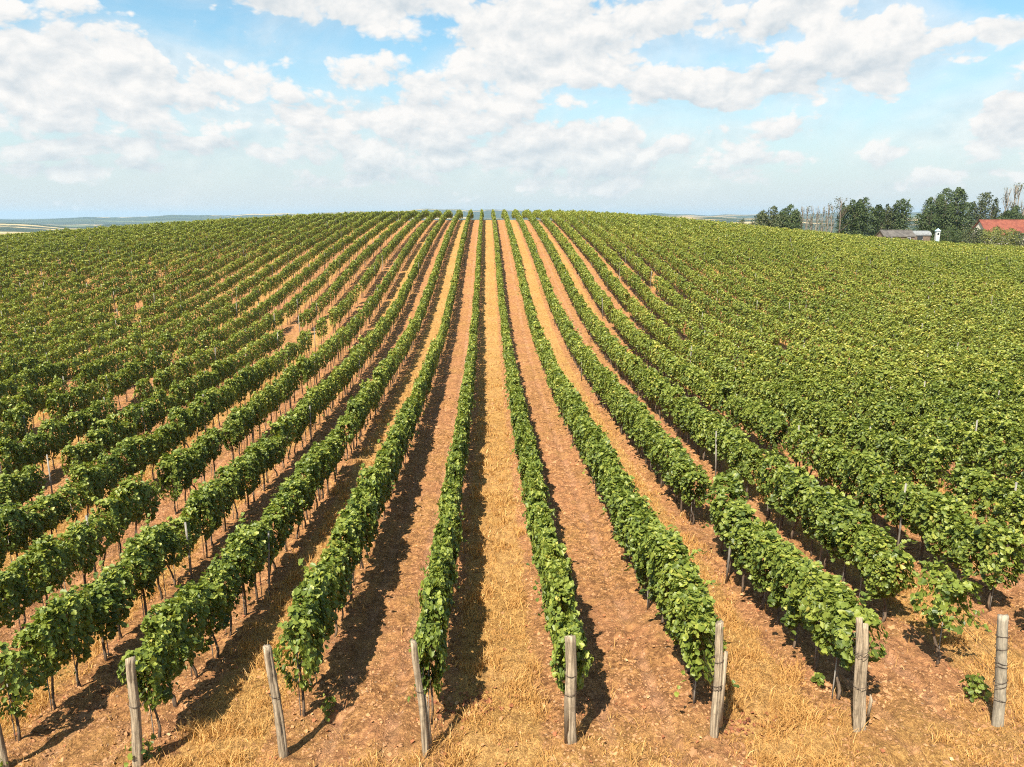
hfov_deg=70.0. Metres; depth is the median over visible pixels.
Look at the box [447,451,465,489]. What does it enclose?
grapevine
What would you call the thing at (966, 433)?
grapevine
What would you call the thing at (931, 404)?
grapevine
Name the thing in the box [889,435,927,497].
grapevine
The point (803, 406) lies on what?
grapevine
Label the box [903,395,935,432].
grapevine
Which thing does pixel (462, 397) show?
grapevine
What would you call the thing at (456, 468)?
grapevine
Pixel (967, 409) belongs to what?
grapevine
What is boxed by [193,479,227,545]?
grapevine
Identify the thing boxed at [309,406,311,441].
trellis stake
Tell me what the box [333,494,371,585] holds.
grapevine
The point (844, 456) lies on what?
grapevine
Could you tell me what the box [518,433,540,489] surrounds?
grapevine
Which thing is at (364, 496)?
grapevine
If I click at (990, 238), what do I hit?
shrub
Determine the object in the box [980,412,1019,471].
grapevine
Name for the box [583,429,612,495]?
grapevine
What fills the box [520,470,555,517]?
grapevine
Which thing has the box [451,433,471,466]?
grapevine
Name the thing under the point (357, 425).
grapevine
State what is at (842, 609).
grapevine
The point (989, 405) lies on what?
grapevine
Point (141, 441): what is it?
grapevine
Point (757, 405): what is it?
grapevine
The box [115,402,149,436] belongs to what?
grapevine
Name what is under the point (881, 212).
tree
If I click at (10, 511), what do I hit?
grapevine
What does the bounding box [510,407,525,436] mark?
grapevine
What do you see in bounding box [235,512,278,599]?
grapevine
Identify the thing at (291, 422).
grapevine
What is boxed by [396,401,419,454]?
grapevine
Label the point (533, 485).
grapevine
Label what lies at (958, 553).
grapevine
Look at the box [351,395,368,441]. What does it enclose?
grapevine
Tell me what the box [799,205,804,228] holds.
poplar tree
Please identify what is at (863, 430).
grapevine
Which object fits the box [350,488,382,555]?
grapevine
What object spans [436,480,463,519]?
grapevine
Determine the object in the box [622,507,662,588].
grapevine
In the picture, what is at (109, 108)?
sky
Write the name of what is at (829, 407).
grapevine
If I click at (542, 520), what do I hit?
grapevine
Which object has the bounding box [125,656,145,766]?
end post
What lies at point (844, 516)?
grapevine
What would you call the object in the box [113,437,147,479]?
grapevine
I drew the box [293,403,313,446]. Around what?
grapevine
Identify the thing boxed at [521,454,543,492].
grapevine
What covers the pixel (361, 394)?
grapevine
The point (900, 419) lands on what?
grapevine
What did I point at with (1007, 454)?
grapevine
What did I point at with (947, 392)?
grapevine
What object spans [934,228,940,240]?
narrow hut
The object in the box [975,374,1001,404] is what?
grapevine
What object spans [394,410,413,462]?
grapevine
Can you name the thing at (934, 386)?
grapevine
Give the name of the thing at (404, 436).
grapevine
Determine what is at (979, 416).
grapevine
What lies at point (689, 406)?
grapevine
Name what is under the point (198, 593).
grapevine
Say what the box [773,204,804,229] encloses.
tree
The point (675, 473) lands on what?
grapevine
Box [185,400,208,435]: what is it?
grapevine
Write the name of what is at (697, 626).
grapevine
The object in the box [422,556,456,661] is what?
grapevine
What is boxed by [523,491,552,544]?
grapevine
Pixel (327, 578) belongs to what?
grapevine
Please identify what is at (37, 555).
grapevine
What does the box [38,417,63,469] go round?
grapevine
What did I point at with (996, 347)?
grapevine rows
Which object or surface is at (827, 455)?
grapevine
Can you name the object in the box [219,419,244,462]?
grapevine
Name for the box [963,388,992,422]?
grapevine
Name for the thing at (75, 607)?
grapevine
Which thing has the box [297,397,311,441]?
grapevine
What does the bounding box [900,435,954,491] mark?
grapevine
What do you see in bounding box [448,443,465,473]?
grapevine
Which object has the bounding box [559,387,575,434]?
grapevine
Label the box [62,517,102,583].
grapevine
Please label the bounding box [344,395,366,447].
grapevine
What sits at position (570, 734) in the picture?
end post
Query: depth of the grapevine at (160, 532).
18.88 m
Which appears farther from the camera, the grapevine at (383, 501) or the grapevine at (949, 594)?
the grapevine at (383, 501)
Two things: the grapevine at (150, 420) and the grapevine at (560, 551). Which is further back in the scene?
the grapevine at (150, 420)
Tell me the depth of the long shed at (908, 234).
198.24 m
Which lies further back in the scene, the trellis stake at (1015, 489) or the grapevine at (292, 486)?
the grapevine at (292, 486)
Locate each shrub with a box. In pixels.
[959,227,986,244]
[972,226,1022,245]
[1002,231,1023,246]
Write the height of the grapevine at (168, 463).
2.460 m
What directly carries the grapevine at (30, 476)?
on the ground at (910, 735)
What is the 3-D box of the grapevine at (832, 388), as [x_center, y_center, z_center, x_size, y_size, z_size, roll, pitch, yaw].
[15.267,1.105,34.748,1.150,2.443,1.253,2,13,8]
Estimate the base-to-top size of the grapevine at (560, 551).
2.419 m
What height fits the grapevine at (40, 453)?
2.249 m
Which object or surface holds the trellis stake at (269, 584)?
on the ground at (910, 735)
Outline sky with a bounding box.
[0,0,1023,218]
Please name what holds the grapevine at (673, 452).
on the ground at (910, 735)
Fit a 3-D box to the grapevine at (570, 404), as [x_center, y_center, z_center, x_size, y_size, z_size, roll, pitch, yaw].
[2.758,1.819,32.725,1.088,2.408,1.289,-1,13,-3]
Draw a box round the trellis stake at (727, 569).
[725,524,732,583]
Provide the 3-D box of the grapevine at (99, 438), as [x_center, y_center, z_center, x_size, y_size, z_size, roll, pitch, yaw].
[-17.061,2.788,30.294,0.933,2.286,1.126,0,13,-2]
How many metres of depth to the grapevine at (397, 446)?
27.02 m
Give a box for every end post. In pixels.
[0,656,45,766]
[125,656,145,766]
[263,644,300,758]
[410,639,432,757]
[564,634,576,744]
[694,620,727,737]
[851,617,872,731]
[951,604,1009,726]
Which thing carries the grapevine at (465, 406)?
on the ground at (910, 735)
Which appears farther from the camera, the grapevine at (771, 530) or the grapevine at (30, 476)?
the grapevine at (30, 476)
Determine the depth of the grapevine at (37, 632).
14.07 m
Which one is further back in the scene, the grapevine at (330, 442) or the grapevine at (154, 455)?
the grapevine at (154, 455)
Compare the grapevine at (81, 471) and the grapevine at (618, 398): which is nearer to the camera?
the grapevine at (81, 471)
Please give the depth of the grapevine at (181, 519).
20.72 m
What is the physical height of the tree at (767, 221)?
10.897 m
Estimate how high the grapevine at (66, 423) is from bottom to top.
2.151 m
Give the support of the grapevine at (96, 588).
on the ground at (910, 735)
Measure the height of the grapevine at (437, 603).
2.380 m
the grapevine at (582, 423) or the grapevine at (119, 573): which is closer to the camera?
the grapevine at (119, 573)
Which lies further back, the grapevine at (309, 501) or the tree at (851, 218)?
the tree at (851, 218)
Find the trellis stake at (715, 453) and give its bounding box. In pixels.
[715,431,716,476]
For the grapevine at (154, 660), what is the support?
on the ground at (910, 735)
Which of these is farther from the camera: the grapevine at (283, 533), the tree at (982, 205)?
the tree at (982, 205)
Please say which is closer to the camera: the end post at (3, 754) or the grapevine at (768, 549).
the end post at (3, 754)
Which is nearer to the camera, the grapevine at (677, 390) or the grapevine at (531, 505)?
the grapevine at (531, 505)
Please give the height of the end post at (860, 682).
2.435 m
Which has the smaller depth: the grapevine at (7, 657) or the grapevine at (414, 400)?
the grapevine at (7, 657)
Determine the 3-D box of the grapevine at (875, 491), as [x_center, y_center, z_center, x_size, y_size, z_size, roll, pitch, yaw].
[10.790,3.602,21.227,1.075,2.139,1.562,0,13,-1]
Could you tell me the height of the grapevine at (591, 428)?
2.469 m
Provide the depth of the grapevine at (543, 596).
14.90 m
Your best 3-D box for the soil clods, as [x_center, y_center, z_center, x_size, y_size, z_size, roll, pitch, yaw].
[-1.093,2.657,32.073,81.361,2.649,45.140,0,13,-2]
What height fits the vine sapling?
0.492 m
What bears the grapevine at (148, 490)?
on the ground at (910, 735)
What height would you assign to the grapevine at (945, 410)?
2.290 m
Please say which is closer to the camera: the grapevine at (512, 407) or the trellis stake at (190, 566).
the trellis stake at (190, 566)
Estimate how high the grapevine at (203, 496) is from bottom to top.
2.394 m
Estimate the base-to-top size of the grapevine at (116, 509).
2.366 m
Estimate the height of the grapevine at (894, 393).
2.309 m
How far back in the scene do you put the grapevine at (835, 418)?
28.88 m
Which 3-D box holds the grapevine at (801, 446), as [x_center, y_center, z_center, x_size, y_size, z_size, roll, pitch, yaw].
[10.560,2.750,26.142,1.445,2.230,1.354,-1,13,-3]
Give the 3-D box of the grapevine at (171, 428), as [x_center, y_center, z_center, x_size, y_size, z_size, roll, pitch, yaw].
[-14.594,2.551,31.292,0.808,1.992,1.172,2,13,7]
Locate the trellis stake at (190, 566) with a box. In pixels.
[184,522,192,578]
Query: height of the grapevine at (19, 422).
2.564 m
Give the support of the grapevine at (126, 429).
on the ground at (910, 735)
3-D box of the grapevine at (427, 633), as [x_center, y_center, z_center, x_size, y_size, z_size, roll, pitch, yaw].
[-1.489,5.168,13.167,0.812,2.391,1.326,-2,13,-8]
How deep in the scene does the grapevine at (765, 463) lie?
22.83 m
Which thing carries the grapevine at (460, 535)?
on the ground at (910, 735)
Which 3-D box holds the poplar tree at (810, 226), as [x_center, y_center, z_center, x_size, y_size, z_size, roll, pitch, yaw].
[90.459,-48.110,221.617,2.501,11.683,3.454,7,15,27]
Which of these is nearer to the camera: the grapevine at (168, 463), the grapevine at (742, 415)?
the grapevine at (168, 463)
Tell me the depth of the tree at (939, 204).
220.74 m
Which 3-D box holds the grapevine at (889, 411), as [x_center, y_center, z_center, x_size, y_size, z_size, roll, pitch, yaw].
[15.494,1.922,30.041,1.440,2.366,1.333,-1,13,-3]
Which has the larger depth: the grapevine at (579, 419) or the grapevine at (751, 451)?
the grapevine at (579, 419)
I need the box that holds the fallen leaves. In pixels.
[13,449,1023,766]
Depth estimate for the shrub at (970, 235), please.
198.64 m
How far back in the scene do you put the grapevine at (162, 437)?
30.26 m
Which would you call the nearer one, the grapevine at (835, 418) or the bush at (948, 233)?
the grapevine at (835, 418)
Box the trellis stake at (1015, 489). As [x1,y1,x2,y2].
[1007,482,1017,546]
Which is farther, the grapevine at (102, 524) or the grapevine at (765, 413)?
the grapevine at (765, 413)
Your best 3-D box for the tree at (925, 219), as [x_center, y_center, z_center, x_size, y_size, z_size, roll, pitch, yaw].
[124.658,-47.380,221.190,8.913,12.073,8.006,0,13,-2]
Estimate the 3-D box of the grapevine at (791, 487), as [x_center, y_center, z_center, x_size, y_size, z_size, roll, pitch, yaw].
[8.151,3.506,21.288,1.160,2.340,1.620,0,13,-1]
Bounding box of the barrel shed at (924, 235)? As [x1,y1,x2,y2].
[913,231,931,240]
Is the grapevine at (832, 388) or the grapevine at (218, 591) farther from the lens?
the grapevine at (832, 388)
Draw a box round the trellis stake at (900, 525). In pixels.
[897,483,906,548]
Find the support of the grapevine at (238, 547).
on the ground at (910, 735)
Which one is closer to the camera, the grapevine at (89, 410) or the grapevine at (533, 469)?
the grapevine at (533, 469)
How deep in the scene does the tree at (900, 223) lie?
216.85 m
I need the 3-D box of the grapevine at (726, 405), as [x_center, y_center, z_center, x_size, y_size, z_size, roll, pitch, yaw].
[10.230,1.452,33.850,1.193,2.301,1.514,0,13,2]
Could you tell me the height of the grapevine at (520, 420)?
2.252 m
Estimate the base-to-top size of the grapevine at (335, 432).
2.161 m
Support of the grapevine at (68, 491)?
on the ground at (910, 735)
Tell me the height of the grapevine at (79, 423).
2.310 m
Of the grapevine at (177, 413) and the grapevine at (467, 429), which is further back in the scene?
the grapevine at (177, 413)
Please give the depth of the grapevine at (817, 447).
24.82 m
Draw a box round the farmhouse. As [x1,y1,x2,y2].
[971,219,1023,243]
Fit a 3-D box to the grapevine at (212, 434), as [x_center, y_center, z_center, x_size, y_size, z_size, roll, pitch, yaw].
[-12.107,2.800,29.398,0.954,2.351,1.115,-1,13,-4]
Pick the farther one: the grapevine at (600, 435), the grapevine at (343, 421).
the grapevine at (343, 421)
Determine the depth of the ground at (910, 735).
17.80 m
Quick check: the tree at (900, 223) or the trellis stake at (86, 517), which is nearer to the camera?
the trellis stake at (86, 517)
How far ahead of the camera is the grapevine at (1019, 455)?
22.35 m
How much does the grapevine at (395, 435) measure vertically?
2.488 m
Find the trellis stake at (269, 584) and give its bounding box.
[267,531,270,595]
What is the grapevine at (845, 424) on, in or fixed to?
on the ground at (910, 735)
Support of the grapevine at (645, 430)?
on the ground at (910, 735)
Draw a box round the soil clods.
[0,362,1023,766]
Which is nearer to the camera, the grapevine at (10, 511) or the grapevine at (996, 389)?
the grapevine at (10, 511)
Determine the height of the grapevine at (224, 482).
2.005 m
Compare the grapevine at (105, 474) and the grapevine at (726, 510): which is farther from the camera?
the grapevine at (105, 474)
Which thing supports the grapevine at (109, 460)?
on the ground at (910, 735)
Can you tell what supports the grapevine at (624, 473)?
on the ground at (910, 735)
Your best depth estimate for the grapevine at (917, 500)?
19.35 m
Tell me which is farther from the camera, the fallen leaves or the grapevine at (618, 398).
the grapevine at (618, 398)
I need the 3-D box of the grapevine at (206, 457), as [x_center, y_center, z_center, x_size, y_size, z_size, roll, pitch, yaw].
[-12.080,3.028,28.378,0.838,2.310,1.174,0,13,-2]
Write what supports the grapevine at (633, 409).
on the ground at (910, 735)
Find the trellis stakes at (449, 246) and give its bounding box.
[0,210,1020,282]
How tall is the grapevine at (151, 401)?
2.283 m
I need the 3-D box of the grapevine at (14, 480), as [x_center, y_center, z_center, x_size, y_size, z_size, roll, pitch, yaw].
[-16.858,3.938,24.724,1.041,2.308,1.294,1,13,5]
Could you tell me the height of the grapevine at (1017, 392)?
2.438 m
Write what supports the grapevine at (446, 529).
on the ground at (910, 735)
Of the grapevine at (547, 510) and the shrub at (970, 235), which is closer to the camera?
the grapevine at (547, 510)
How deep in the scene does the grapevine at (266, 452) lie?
27.58 m
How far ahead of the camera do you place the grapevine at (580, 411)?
30.66 m
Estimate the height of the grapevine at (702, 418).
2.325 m
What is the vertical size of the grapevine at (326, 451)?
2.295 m
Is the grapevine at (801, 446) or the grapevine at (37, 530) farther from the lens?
the grapevine at (801, 446)
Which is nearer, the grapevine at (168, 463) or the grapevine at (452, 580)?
the grapevine at (452, 580)
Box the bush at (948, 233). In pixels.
[931,226,962,242]
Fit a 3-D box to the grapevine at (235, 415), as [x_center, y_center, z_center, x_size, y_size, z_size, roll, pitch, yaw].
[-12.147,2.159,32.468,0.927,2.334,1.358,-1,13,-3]
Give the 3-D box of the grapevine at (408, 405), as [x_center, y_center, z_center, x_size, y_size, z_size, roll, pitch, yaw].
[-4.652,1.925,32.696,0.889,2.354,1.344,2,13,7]
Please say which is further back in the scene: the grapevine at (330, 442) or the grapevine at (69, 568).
the grapevine at (330, 442)
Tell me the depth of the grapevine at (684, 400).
32.56 m
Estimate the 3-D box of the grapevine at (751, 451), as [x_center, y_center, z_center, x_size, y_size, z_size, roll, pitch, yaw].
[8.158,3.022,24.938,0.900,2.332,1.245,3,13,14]
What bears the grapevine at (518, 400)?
on the ground at (910, 735)
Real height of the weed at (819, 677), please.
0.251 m
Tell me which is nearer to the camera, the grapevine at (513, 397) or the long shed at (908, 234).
the grapevine at (513, 397)
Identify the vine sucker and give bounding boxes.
[124,733,160,766]
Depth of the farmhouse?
214.83 m
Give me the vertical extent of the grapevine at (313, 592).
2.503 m
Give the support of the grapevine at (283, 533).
on the ground at (910, 735)
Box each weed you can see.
[315,694,335,721]
[810,672,825,686]
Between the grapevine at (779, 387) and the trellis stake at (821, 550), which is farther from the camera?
the grapevine at (779, 387)
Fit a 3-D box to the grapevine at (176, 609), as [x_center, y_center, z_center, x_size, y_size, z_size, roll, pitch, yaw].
[-6.549,5.243,14.051,0.888,2.519,1.080,8,15,30]
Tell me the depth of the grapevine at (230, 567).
16.78 m
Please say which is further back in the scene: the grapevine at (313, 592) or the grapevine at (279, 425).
the grapevine at (279, 425)
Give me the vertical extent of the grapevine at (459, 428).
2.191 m
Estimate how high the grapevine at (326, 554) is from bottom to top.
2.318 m
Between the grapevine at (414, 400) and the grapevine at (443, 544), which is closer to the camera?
the grapevine at (443, 544)
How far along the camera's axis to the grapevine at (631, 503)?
19.14 m
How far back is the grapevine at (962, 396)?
32.88 m
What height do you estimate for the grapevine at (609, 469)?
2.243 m
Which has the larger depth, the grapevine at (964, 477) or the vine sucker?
the grapevine at (964, 477)
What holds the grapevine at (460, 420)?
on the ground at (910, 735)
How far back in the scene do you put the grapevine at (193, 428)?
33.12 m
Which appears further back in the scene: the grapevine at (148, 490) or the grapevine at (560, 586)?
the grapevine at (148, 490)
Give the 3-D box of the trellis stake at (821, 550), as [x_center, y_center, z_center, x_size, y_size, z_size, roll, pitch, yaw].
[8.319,4.000,19.514,0.061,2.244,0.063,3,12,6]
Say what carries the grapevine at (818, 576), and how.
on the ground at (910, 735)
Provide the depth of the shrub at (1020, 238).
198.71 m
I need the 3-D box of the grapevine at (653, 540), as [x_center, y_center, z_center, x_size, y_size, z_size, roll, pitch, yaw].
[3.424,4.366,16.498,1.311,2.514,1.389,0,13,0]
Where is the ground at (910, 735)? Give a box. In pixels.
[0,209,1023,766]
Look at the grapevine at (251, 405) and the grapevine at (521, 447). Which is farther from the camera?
the grapevine at (251, 405)
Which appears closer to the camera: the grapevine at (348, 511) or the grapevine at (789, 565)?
the grapevine at (789, 565)
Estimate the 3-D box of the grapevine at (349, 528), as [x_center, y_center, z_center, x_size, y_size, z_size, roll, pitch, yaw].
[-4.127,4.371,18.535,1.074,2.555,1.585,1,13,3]
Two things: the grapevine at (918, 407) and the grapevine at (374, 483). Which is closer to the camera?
the grapevine at (374, 483)
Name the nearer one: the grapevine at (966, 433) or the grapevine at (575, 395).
the grapevine at (966, 433)
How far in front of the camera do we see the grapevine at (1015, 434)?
26.10 m
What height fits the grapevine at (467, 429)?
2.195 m
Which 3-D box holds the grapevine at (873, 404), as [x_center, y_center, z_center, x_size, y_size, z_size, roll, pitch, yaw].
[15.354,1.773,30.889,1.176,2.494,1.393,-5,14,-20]
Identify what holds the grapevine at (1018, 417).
on the ground at (910, 735)
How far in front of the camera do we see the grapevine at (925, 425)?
26.93 m
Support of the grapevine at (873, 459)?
on the ground at (910, 735)
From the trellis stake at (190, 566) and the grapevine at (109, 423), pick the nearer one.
the trellis stake at (190, 566)
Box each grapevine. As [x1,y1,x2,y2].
[0,421,17,447]
[0,436,30,474]
[0,468,32,506]
[0,481,10,518]
[0,494,35,562]
[0,558,35,641]
[0,629,43,740]
[1,401,34,440]
[9,596,75,711]
[10,464,47,503]
[10,500,51,549]
[11,438,37,472]
[15,533,65,606]
[24,427,55,477]
[28,486,71,539]
[28,532,84,588]
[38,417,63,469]
[46,584,98,686]
[52,415,76,449]
[54,478,94,523]
[60,440,89,476]
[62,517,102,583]
[67,406,90,441]
[67,565,131,660]
[69,458,99,516]
[77,406,100,437]
[77,438,100,467]
[82,462,116,518]
[83,423,112,456]
[85,508,127,570]
[88,399,108,427]
[91,487,134,559]
[93,412,123,465]
[96,446,124,488]
[98,560,138,639]
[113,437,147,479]
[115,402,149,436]
[115,533,166,616]
[116,417,134,446]
[116,629,179,739]
[118,470,146,535]
[128,431,152,481]
[133,479,160,526]
[134,401,156,443]
[135,513,179,599]
[139,431,161,479]
[140,584,205,706]
[144,393,163,434]
[150,425,172,470]
[151,524,190,586]
[153,449,190,514]
[156,579,225,680]
[158,422,180,453]
[166,405,196,447]
[166,506,201,570]
[171,445,198,502]
[178,404,201,447]
[183,443,209,490]
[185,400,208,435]
[185,487,218,557]
[191,435,213,481]
[191,569,238,658]
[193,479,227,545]
[194,389,216,431]
[202,427,224,477]
[206,547,250,637]
[213,476,237,532]
[214,459,249,519]
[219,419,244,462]
[223,529,264,616]
[226,406,249,455]
[232,455,260,508]
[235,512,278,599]
[236,404,258,449]
[241,400,260,442]
[241,442,266,501]
[251,516,278,583]
[255,431,280,482]
[255,441,274,490]
[260,498,294,569]
[267,415,292,468]
[267,482,301,551]
[270,431,289,475]
[272,595,328,716]
[280,414,300,459]
[280,475,313,538]
[281,577,340,688]
[286,408,305,454]
[291,473,317,529]
[292,456,324,519]
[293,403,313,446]
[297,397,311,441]
[298,558,342,664]
[301,447,327,510]
[307,441,334,498]
[317,544,351,636]
[320,436,340,493]
[326,509,374,599]
[328,426,347,474]
[328,433,349,481]
[329,537,353,621]
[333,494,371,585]
[336,414,356,458]
[342,412,361,453]
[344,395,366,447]
[345,484,382,568]
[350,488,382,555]
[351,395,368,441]
[355,391,371,436]
[356,464,383,519]
[361,463,389,514]
[374,442,396,481]
[374,455,394,519]
[378,439,401,500]
[385,426,408,485]
[386,440,400,493]
[387,423,407,462]
[392,412,412,468]
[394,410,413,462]
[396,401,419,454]
[399,399,419,448]
[404,397,419,441]
[407,602,449,721]
[409,392,422,421]
[418,567,449,664]
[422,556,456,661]
[425,537,456,599]
[426,545,459,612]
[429,515,460,570]
[435,478,464,532]
[435,495,461,541]
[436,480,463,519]
[442,514,468,556]
[444,450,463,495]
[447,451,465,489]
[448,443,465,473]
[448,470,465,509]
[451,412,468,450]
[451,430,469,456]
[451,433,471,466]
[452,417,470,447]
[453,424,469,460]
[455,394,471,417]
[457,386,473,416]
[457,399,471,430]
[509,390,524,416]
[509,396,527,437]
[510,397,529,422]
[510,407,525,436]
[510,423,537,463]
[512,411,527,447]
[515,411,528,435]
[515,442,542,488]
[517,422,534,446]
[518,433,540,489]
[518,437,537,471]
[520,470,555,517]
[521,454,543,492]
[521,464,544,501]
[522,479,546,523]
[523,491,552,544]
[526,528,558,593]
[527,501,558,553]
[531,503,559,588]
[533,542,577,601]
[538,557,585,684]
[541,559,574,622]
[549,607,593,693]
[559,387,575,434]
[561,396,580,446]
[563,391,581,438]
[565,399,590,450]
[570,405,587,457]
[571,414,593,462]
[575,418,595,470]
[577,421,595,475]
[581,423,602,483]
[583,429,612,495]
[587,439,612,502]
[592,444,624,512]
[597,460,621,522]
[600,473,639,545]
[602,470,630,510]
[610,388,630,434]
[610,487,640,562]
[614,494,652,573]
[617,387,637,440]
[621,399,639,445]
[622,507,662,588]
[623,521,665,609]
[625,400,649,451]
[628,410,647,457]
[629,409,655,463]
[636,419,663,470]
[638,520,699,623]
[645,427,669,477]
[645,430,672,487]
[649,540,709,647]
[654,434,682,494]
[655,569,724,673]
[661,448,690,503]
[662,383,685,432]
[669,448,697,511]
[672,394,694,438]
[673,396,699,444]
[673,585,739,703]
[678,464,711,524]
[682,400,700,449]
[686,405,708,454]
[688,409,713,460]
[701,470,750,554]
[702,411,731,469]
[706,418,733,472]
[711,489,758,573]
[715,420,748,467]
[718,391,742,427]
[723,435,749,480]
[723,505,760,592]
[730,394,752,432]
[732,399,761,441]
[736,519,782,609]
[737,395,771,447]
[737,435,763,500]
[750,405,781,457]
[750,533,801,624]
[753,448,794,518]
[763,466,801,530]
[765,412,788,452]
[770,381,788,411]
[770,560,847,670]
[771,547,819,647]
[772,461,818,539]
[775,419,809,466]
[778,389,802,425]
[785,429,821,475]
[786,394,806,438]
[792,398,817,431]
[793,478,830,556]
[799,400,828,435]
[800,480,858,568]
[805,582,888,699]
[806,429,840,485]
[813,400,838,437]
[813,436,854,488]
[816,494,871,581]
[821,409,850,441]
[822,380,847,411]
[823,448,866,496]
[831,387,857,415]
[835,416,860,450]
[843,448,888,522]
[843,521,890,601]
[848,417,879,452]
[849,396,876,420]
[859,469,901,524]
[860,395,894,426]
[860,531,919,621]
[862,429,889,475]
[870,399,904,432]
[875,389,890,404]
[877,431,906,479]
[882,474,928,548]
[884,387,907,423]
[884,484,944,560]
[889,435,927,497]
[891,413,914,438]
[894,386,921,415]
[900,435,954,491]
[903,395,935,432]
[903,414,935,447]
[908,489,971,577]
[910,557,991,664]
[915,413,942,451]
[921,395,950,429]
[924,419,962,480]
[925,380,947,399]
[932,401,965,424]
[938,382,957,414]
[939,501,986,582]
[942,402,982,427]
[943,457,994,515]
[945,422,984,468]
[948,390,974,418]
[962,428,1010,474]
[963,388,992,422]
[964,473,1016,542]
[965,517,1023,611]
[966,409,1000,439]
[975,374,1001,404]
[976,396,1005,435]
[977,437,1023,497]
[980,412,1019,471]
[990,474,1023,556]
[991,380,1012,403]
[995,399,1023,421]
[1002,383,1023,419]
[1002,419,1023,478]
[1005,445,1023,483]
[1012,411,1023,431]
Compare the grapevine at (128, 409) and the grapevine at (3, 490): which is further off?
the grapevine at (128, 409)
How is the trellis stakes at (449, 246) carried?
on the ground at (910, 735)
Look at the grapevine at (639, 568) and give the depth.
17.38 m
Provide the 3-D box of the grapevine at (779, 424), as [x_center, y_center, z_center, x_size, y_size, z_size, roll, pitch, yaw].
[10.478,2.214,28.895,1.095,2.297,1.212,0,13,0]
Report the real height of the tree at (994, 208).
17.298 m
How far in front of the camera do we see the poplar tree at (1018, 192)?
239.98 m
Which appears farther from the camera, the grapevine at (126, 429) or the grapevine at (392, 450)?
the grapevine at (126, 429)
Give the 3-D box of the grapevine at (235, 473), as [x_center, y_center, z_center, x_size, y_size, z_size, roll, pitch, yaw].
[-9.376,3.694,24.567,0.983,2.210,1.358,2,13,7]
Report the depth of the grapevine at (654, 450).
26.65 m
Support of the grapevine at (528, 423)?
on the ground at (910, 735)
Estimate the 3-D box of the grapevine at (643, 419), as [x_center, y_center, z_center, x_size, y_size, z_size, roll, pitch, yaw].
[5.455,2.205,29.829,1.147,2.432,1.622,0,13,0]
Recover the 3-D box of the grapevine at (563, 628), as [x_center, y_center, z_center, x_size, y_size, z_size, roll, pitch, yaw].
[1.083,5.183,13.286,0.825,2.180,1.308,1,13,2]
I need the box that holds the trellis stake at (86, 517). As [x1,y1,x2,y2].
[85,515,97,578]
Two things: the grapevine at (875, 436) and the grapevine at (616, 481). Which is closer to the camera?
the grapevine at (616, 481)
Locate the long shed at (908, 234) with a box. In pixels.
[875,230,916,239]
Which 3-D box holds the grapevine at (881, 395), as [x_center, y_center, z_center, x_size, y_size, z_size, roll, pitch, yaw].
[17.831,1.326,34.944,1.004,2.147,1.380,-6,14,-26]
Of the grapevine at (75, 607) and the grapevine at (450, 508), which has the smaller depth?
the grapevine at (75, 607)
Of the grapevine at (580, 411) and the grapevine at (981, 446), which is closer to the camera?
the grapevine at (981, 446)
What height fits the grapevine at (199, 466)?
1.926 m
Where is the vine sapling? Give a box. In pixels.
[959,673,992,701]
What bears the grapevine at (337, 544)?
on the ground at (910, 735)
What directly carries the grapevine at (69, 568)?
on the ground at (910, 735)
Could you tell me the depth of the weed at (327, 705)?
13.93 m
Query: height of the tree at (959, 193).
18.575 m
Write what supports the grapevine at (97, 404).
on the ground at (910, 735)
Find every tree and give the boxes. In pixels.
[752,206,792,227]
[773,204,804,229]
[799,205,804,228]
[804,206,810,229]
[808,206,813,230]
[813,209,822,230]
[819,207,826,231]
[824,206,835,232]
[825,203,830,231]
[831,196,851,232]
[835,199,866,234]
[847,197,879,236]
[868,204,886,235]
[880,204,897,229]
[888,198,913,229]
[910,207,941,240]
[918,195,957,240]
[936,187,978,242]
[963,192,996,240]
[985,197,1000,218]
[996,205,1023,218]
[999,188,1011,215]
[1008,183,1021,209]
[1015,183,1023,207]
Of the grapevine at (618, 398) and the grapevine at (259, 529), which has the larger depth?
the grapevine at (618, 398)
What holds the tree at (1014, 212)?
on the ground at (910, 735)
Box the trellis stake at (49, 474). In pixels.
[46,454,52,493]
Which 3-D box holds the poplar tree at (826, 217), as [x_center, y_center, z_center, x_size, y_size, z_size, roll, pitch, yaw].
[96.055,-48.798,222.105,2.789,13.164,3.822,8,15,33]
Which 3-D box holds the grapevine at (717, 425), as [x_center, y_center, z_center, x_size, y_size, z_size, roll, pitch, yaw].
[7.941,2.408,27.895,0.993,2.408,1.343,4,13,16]
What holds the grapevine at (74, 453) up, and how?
on the ground at (910, 735)
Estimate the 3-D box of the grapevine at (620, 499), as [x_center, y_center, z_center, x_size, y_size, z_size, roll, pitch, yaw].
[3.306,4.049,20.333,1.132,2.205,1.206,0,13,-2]
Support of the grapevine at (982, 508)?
on the ground at (910, 735)
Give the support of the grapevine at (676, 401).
on the ground at (910, 735)
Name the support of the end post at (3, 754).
on the ground at (910, 735)
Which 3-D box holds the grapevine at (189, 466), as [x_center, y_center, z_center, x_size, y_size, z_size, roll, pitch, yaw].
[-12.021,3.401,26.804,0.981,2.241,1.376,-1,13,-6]
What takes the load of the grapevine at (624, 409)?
on the ground at (910, 735)
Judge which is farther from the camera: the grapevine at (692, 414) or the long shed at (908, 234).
the long shed at (908, 234)
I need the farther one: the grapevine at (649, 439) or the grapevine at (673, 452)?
the grapevine at (649, 439)
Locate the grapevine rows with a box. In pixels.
[0,209,1023,627]
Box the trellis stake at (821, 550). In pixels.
[819,529,824,560]
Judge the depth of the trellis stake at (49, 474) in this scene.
26.36 m
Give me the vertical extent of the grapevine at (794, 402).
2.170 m

